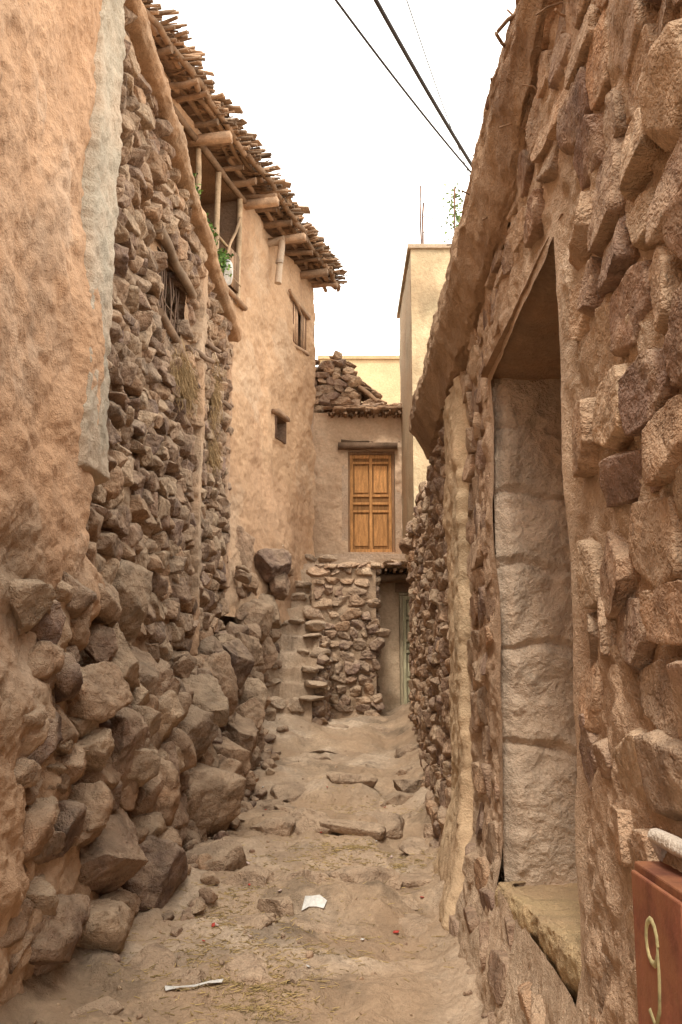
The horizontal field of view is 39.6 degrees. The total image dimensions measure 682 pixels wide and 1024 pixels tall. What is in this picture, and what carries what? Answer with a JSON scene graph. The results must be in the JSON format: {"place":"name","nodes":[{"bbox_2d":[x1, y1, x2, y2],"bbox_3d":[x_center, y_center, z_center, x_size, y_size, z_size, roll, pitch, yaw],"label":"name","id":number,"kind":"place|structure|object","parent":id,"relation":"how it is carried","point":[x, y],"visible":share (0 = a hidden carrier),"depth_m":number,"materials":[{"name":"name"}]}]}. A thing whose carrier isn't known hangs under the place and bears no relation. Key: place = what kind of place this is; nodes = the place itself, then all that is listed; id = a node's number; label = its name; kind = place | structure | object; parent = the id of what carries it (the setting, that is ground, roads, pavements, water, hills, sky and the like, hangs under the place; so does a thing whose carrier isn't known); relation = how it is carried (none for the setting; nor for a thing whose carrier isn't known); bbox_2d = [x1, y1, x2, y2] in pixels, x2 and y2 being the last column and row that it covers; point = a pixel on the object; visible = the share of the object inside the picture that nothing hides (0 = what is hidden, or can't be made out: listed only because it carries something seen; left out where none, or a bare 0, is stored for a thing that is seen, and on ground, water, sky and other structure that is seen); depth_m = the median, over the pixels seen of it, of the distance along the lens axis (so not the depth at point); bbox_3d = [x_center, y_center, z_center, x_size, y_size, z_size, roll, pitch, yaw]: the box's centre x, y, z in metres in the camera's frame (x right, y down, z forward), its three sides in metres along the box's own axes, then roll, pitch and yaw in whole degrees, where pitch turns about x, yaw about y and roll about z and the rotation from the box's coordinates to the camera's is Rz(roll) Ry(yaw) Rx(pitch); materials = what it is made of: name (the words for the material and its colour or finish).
{"place":"outdoors","nodes":[
{"label":"outdoors","id":0,"kind":"place"},
{"bbox_2d":[0,701,488,1023],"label":"ground","id":1,"kind":"structure","parent":0,"point":[382,997],"depth_m":5.31,"materials":[{"name":"beige soil"}]},
{"bbox_2d":[0,0,218,1005],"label":"plaster wall","id":2,"kind":"structure","parent":1,"relation":"on","point":[51,327],"depth_m":4.74,"materials":[{"name":"beige paint"}]},
{"bbox_2d":[77,0,125,485],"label":"concrete pilaster","id":3,"kind":"object","parent":2,"relation":"attached to","point":[99,214],"visible":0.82,"depth_m":5.66,"materials":[{"name":"grey concrete"}]},
{"bbox_2d":[0,525,293,975],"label":"boulder foundation","id":4,"kind":"object","parent":1,"relation":"on","point":[167,760],"visible":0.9,"depth_m":5.72,"materials":[{"name":"stone"}]},
{"bbox_2d":[82,4,233,675],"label":"rubble wall","id":5,"kind":"structure","parent":4,"relation":"on","point":[156,469],"depth_m":7.58,"materials":[{"name":"stone"}]},
{"bbox_2d":[124,0,241,341],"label":"wall top ledge","id":6,"kind":"object","parent":5,"relation":"on","point":[146,54],"depth_m":8.09,"materials":[{"name":"soil"}]},
{"bbox_2d":[155,224,231,409],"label":"window bars","id":7,"kind":"object","parent":5,"relation":"attached to","point":[166,243],"depth_m":8.55,"materials":[{"name":"brown wood"}]},
{"bbox_2d":[185,264,207,655],"bbox_3d":[-1.490,-0.569,9.474,0.251,4.150,0.289,0,-10,0],"label":"mud pilaster","id":8,"kind":"object","parent":5,"relation":"attached to","point":[200,326],"visible":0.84,"depth_m":9.40,"materials":[{"name":"soil"}]},
{"bbox_2d":[170,338,224,487],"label":"straw bundles","id":9,"kind":"object","parent":5,"relation":"on","point":[185,381],"visible":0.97,"depth_m":8.84},
{"bbox_2d":[222,341,233,592],"bbox_3d":[-1.446,-0.560,11.496,0.230,3.200,0.363,0,-10,0],"label":"corner render","id":10,"kind":"object","parent":5,"relation":"attached to","point":[225,480],"visible":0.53,"depth_m":11.43,"materials":[{"name":"paint"}]},
{"bbox_2d":[165,979,222,990],"bbox_3d":[-0.684,2.203,4.421,0.306,0.023,0.064,5,-11,-30],"label":"paper scrap","id":11,"kind":"object","parent":1,"relation":"on","point":[206,982],"visible":1,"depth_m":4.41,"materials":[{"name":"white paper"}]},
{"bbox_2d":[159,96,315,623],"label":"plaster walls","id":12,"kind":"structure","parent":1,"relation":"on","point":[272,490],"depth_m":13.42,"materials":[{"name":"beige paint"}]},
{"bbox_2d":[141,0,347,421],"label":"timber eave","id":13,"kind":"object","parent":12,"relation":"attached to","point":[169,38],"visible":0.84,"depth_m":12.03,"materials":[{"name":"brown wood"}]},
{"bbox_2d":[222,260,232,285],"bbox_3d":[-1.423,-3.001,11.887,0.142,0.318,0.165,0,-10,0],"label":"water jug","id":14,"kind":"object","parent":13,"relation":"on","point":[228,279],"visible":0.66,"depth_m":11.84,"materials":[{"name":"plastic"}]},
{"bbox_2d":[160,21,307,230],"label":"roof stones","id":15,"kind":"object","parent":13,"relation":"on","point":[256,154],"visible":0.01,"depth_m":11.52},
{"bbox_2d":[155,42,335,283],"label":"mud roof","id":16,"kind":"structure","parent":13,"relation":"on","point":[188,110],"depth_m":12.10,"materials":[{"name":"soil"}]},
{"bbox_2d":[183,129,305,443],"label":"window reveals","id":17,"kind":"structure","parent":12,"relation":"in","point":[228,211],"depth_m":12.64,"materials":[{"name":"paint"}]},
{"bbox_2d":[193,173,233,276],"bbox_3d":[-1.617,-3.438,11.507,0.390,1.082,1.097,-3,-10,20],"label":"potted plant","id":18,"kind":"object","parent":17,"relation":"on","point":[221,260],"visible":0.29,"depth_m":11.68,"materials":[{"name":"green plant"}]},
{"bbox_2d":[267,235,284,284],"bbox_3d":[-0.970,-3.649,13.760,0.317,0.750,0.167,-4,-10,21],"label":"drain pipe","id":19,"kind":"object","parent":12,"relation":"attached to","point":[280,240],"visible":0.92,"depth_m":13.70,"materials":[{"name":"plastic"}]},
{"bbox_2d":[62,785,453,1023],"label":"straw litter","id":20,"kind":"object","parent":1,"relation":"on","point":[262,987],"visible":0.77,"depth_m":4.93,"materials":[{"name":"beige plant"}]},
{"bbox_2d":[34,717,487,1023],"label":"embedded path rocks","id":21,"kind":"object","parent":1,"relation":"on","point":[225,852],"visible":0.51,"depth_m":6.21,"materials":[{"name":"beige stone"}]},
{"bbox_2d":[264,554,337,725],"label":"stone staircase","id":22,"kind":"structure","parent":1,"relation":"on","point":[299,672],"depth_m":12.81,"materials":[{"name":"beige stone"}]},
{"bbox_2d":[202,786,423,967],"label":"scattered wrappers","id":23,"kind":"object","parent":1,"relation":"on","point":[216,924],"visible":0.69,"depth_m":5.50,"materials":[{"name":"plastic"}]},
{"bbox_2d":[302,895,326,909],"bbox_3d":[-0.162,2.383,5.779,0.149,0.091,0.046,-3,-10,15],"label":"paper scrap","id":24,"kind":"object","parent":1,"relation":"on","point":[320,901],"visible":1,"depth_m":5.78,"materials":[{"name":"white paper"}]},
{"bbox_2d":[312,568,376,718],"bbox_3d":[0.040,1.946,13.447,0.920,2.300,0.066,0,-10,0],"label":"mud bedding","id":25,"kind":"object","parent":1,"relation":"on","point":[370,594],"visible":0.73,"depth_m":13.51,"materials":[{"name":"brown soil"}]},
{"bbox_2d":[303,563,390,718],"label":"retaining wall","id":26,"kind":"structure","parent":1,"relation":"on","point":[353,666],"depth_m":13.45,"materials":[{"name":"stone"}]},
{"bbox_2d":[303,554,405,568],"bbox_3d":[0.500,1.981,14.593,2.200,2.810,2.120,0,-10,0],"label":"ledge","id":27,"kind":"object","parent":1,"relation":"on","point":[365,558],"visible":0.13,"depth_m":15.29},
{"bbox_2d":[313,412,401,553],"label":"front wall","id":28,"kind":"structure","parent":27,"relation":"on","point":[329,434],"depth_m":16.15,"materials":[{"name":"paint"}]},
{"bbox_2d":[315,367,401,553],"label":"door reveal","id":29,"kind":"object","parent":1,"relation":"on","point":[398,532],"depth_m":16.02,"materials":[{"name":"paint"}]},
{"bbox_2d":[328,356,401,449],"bbox_3d":[0.669,-1.891,16.510,1.796,1.757,1.104,0,-10,0],"label":"roof timber","id":30,"kind":"object","parent":29,"relation":"on","point":[367,391],"visible":0.61,"depth_m":16.07,"materials":[{"name":"brown wood"}]},
{"bbox_2d":[323,405,376,412],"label":"mud roof slab","id":31,"kind":"structure","parent":30,"relation":"on","point":[326,409],"depth_m":16.11,"materials":[{"name":"soil"}]},
{"bbox_2d":[314,351,401,412],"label":"rubble parapet","id":32,"kind":"structure","parent":30,"relation":"on","point":[338,389],"depth_m":16.49,"materials":[{"name":"stone"}]},
{"bbox_2d":[348,452,394,551],"bbox_3d":[0.507,-0.165,16.131,0.825,1.730,0.115,0,-10,0],"label":"panel door frame","id":33,"kind":"object","parent":29,"relation":"attached to","point":[392,454],"visible":0.82,"depth_m":16.11,"materials":[{"name":"brown wood"}]},
{"bbox_2d":[350,455,391,551],"bbox_3d":[0.507,-0.140,16.126,0.705,1.680,0.056,0,-10,0],"label":"panel door","id":34,"kind":"structure","parent":33,"relation":"in","point":[370,506],"depth_m":16.11,"materials":[{"name":"brown wood"}]},
{"bbox_2d":[318,356,399,403],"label":"ochre house","id":35,"kind":"structure","parent":1,"relation":"on","point":[380,374],"depth_m":22.86,"materials":[{"name":"paint"}]},
{"bbox_2d":[395,582,410,644],"bbox_3d":[1.350,2.031,13.652,1.100,2.400,2.200,0,-10,0],"label":"passage masonry","id":36,"kind":"object","parent":1,"relation":"on","point":[402,587],"visible":0.07,"depth_m":14.28,"materials":[{"name":"brown stone"}]},
{"bbox_2d":[399,592,407,704],"bbox_3d":[1.240,2.063,14.176,0.740,1.710,0.115,0,-10,0],"label":"door frame","id":37,"kind":"object","parent":36,"relation":"attached to","point":[401,594],"visible":0.33,"depth_m":14.14,"materials":[{"name":"brown wood"}]},
{"bbox_2d":[403,596,410,703],"bbox_3d":[1.240,2.088,14.172,0.620,1.660,0.056,0,-10,0],"label":"door","id":38,"kind":"structure","parent":37,"relation":"attached to","point":[406,645],"depth_m":14.16,"materials":[{"name":"green wood"}]},
{"bbox_2d":[399,249,449,560],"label":"ochre walls","id":39,"kind":"structure","parent":36,"relation":"on","point":[425,280],"depth_m":13.98,"materials":[{"name":"paint"}]},
{"bbox_2d":[397,244,450,504],"bbox_3d":[2.143,-1.416,15.015,2.315,4.690,2.850,0,-10,0],"label":"parapet coping","id":40,"kind":"object","parent":39,"relation":"on","point":[426,246],"visible":0.13,"depth_m":14.28,"materials":[{"name":"paint"}]},
{"bbox_2d":[420,185,455,243],"bbox_3d":[1.677,-4.359,14.392,0.992,1.150,0.303,0,-10,0],"label":"rebar","id":41,"kind":"object","parent":40,"relation":"on","point":[422,232],"visible":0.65,"depth_m":14.28,"materials":[{"name":"metal"}]},
{"bbox_2d":[399,427,451,858],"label":"dry stones","id":42,"kind":"object","parent":1,"relation":"on","point":[423,545],"visible":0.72,"depth_m":8.44,"materials":[{"name":"brown stone"}]},
{"bbox_2d":[441,183,463,242],"bbox_3d":[2.558,-1.393,17.952,1.270,9.774,1.801,0,-10,0],"label":"tree","id":43,"kind":"object","parent":1,"relation":"on","point":[457,216],"visible":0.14,"depth_m":18.22,"materials":[{"name":"green plant"}]},
{"bbox_2d":[433,375,473,930],"bbox_3d":[0.791,0.816,6.237,0.425,3.550,1.388,0,-10,0],"label":"ochre pilaster","id":44,"kind":"object","parent":1,"relation":"on","point":[457,833],"visible":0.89,"depth_m":6.10,"materials":[{"name":"paint"}]},
{"bbox_2d":[454,0,681,1023],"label":"mortar wall","id":45,"kind":"structure","parent":1,"relation":"on","point":[604,882],"depth_m":3.01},
{"bbox_2d":[448,0,681,1023],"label":"embedded stones","id":46,"kind":"object","parent":45,"relation":"in","point":[638,396],"visible":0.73,"depth_m":2.44,"materials":[{"name":"brown stone"}]},
{"bbox_2d":[631,828,681,1023],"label":"meter box","id":47,"kind":"object","parent":45,"relation":"attached to","point":[657,898],"visible":0.97,"depth_m":1.91,"materials":[{"name":"metal"}]},
{"bbox_3d":[2.850,0.710,4.697,4.300,4.250,15.500,0,-10,0],"label":"house body","id":48,"kind":"object","parent":1,"relation":"on","visible":0},
{"bbox_2d":[409,0,546,459],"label":"mud eave","id":49,"kind":"object","parent":48,"relation":"on","point":[491,190],"visible":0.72,"depth_m":4.58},
{"bbox_2d":[447,0,564,245],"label":"eave debris","id":50,"kind":"object","parent":49,"relation":"on","point":[503,25],"visible":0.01,"depth_m":3.65,"materials":[{"name":"brown wood"}]},
{"bbox_2d":[481,213,563,379],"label":"lintel soffit","id":51,"kind":"structure","parent":48,"relation":"attached to","point":[531,351],"depth_m":4.30,"materials":[{"name":"paint"}]},
{"bbox_2d":[492,378,576,885],"bbox_3d":[1.105,0.564,4.761,0.631,2.560,0.143,0,-10,0],"label":"block jamb","id":52,"kind":"object","parent":48,"relation":"attached to","point":[539,746],"visible":0.58,"depth_m":4.72,"materials":[{"name":"stone"}]},
{"bbox_2d":[494,881,581,1005],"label":"ochre sill","id":53,"kind":"structure","parent":48,"relation":"attached to","point":[547,917],"depth_m":3.61,"materials":[{"name":"beige stone"}]},
{"bbox_2d":[151,0,515,366],"label":"sky","id":54,"kind":"structure","parent":0,"point":[353,148],"materials":[{"name":"white"}]},
{"bbox_2d":[340,560,406,567],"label":"passage slabs","id":55,"kind":"structure","parent":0,"point":[390,564],"depth_m":13.65,"materials":[{"name":"brown stone"}]},
{"bbox_2d":[376,583,399,711],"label":"passage wall","id":56,"kind":"structure","parent":0,"point":[388,673],"depth_m":14.17,"materials":[{"name":"beige paint"}]},
{"bbox_2d":[379,568,408,582],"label":"passage lintels","id":57,"kind":"object","parent":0,"point":[399,576],"visible":0.33,"depth_m":13.92,"materials":[{"name":"brown wood"}]},
{"bbox_2d":[381,566,406,573],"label":"passage roof","id":58,"kind":"structure","parent":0,"point":[398,568],"depth_m":14.06,"materials":[{"name":"brown wood"}]},
{"bbox_2d":[334,0,470,172],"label":"power cable","id":59,"kind":"object","parent":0,"point":[393,76],"visible":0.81,"depth_m":11.79,"materials":[{"name":"rubber"}]},
{"bbox_2d":[373,0,471,165],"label":"power cable","id":60,"kind":"object","parent":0,"point":[411,63],"visible":0.73,"depth_m":11.32,"materials":[{"name":"rubber"}]},
{"bbox_2d":[406,0,469,175],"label":"power cable","id":61,"kind":"object","parent":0,"point":[432,74],"visible":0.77,"depth_m":14.14,"materials":[{"name":"rubber"}]}
]}

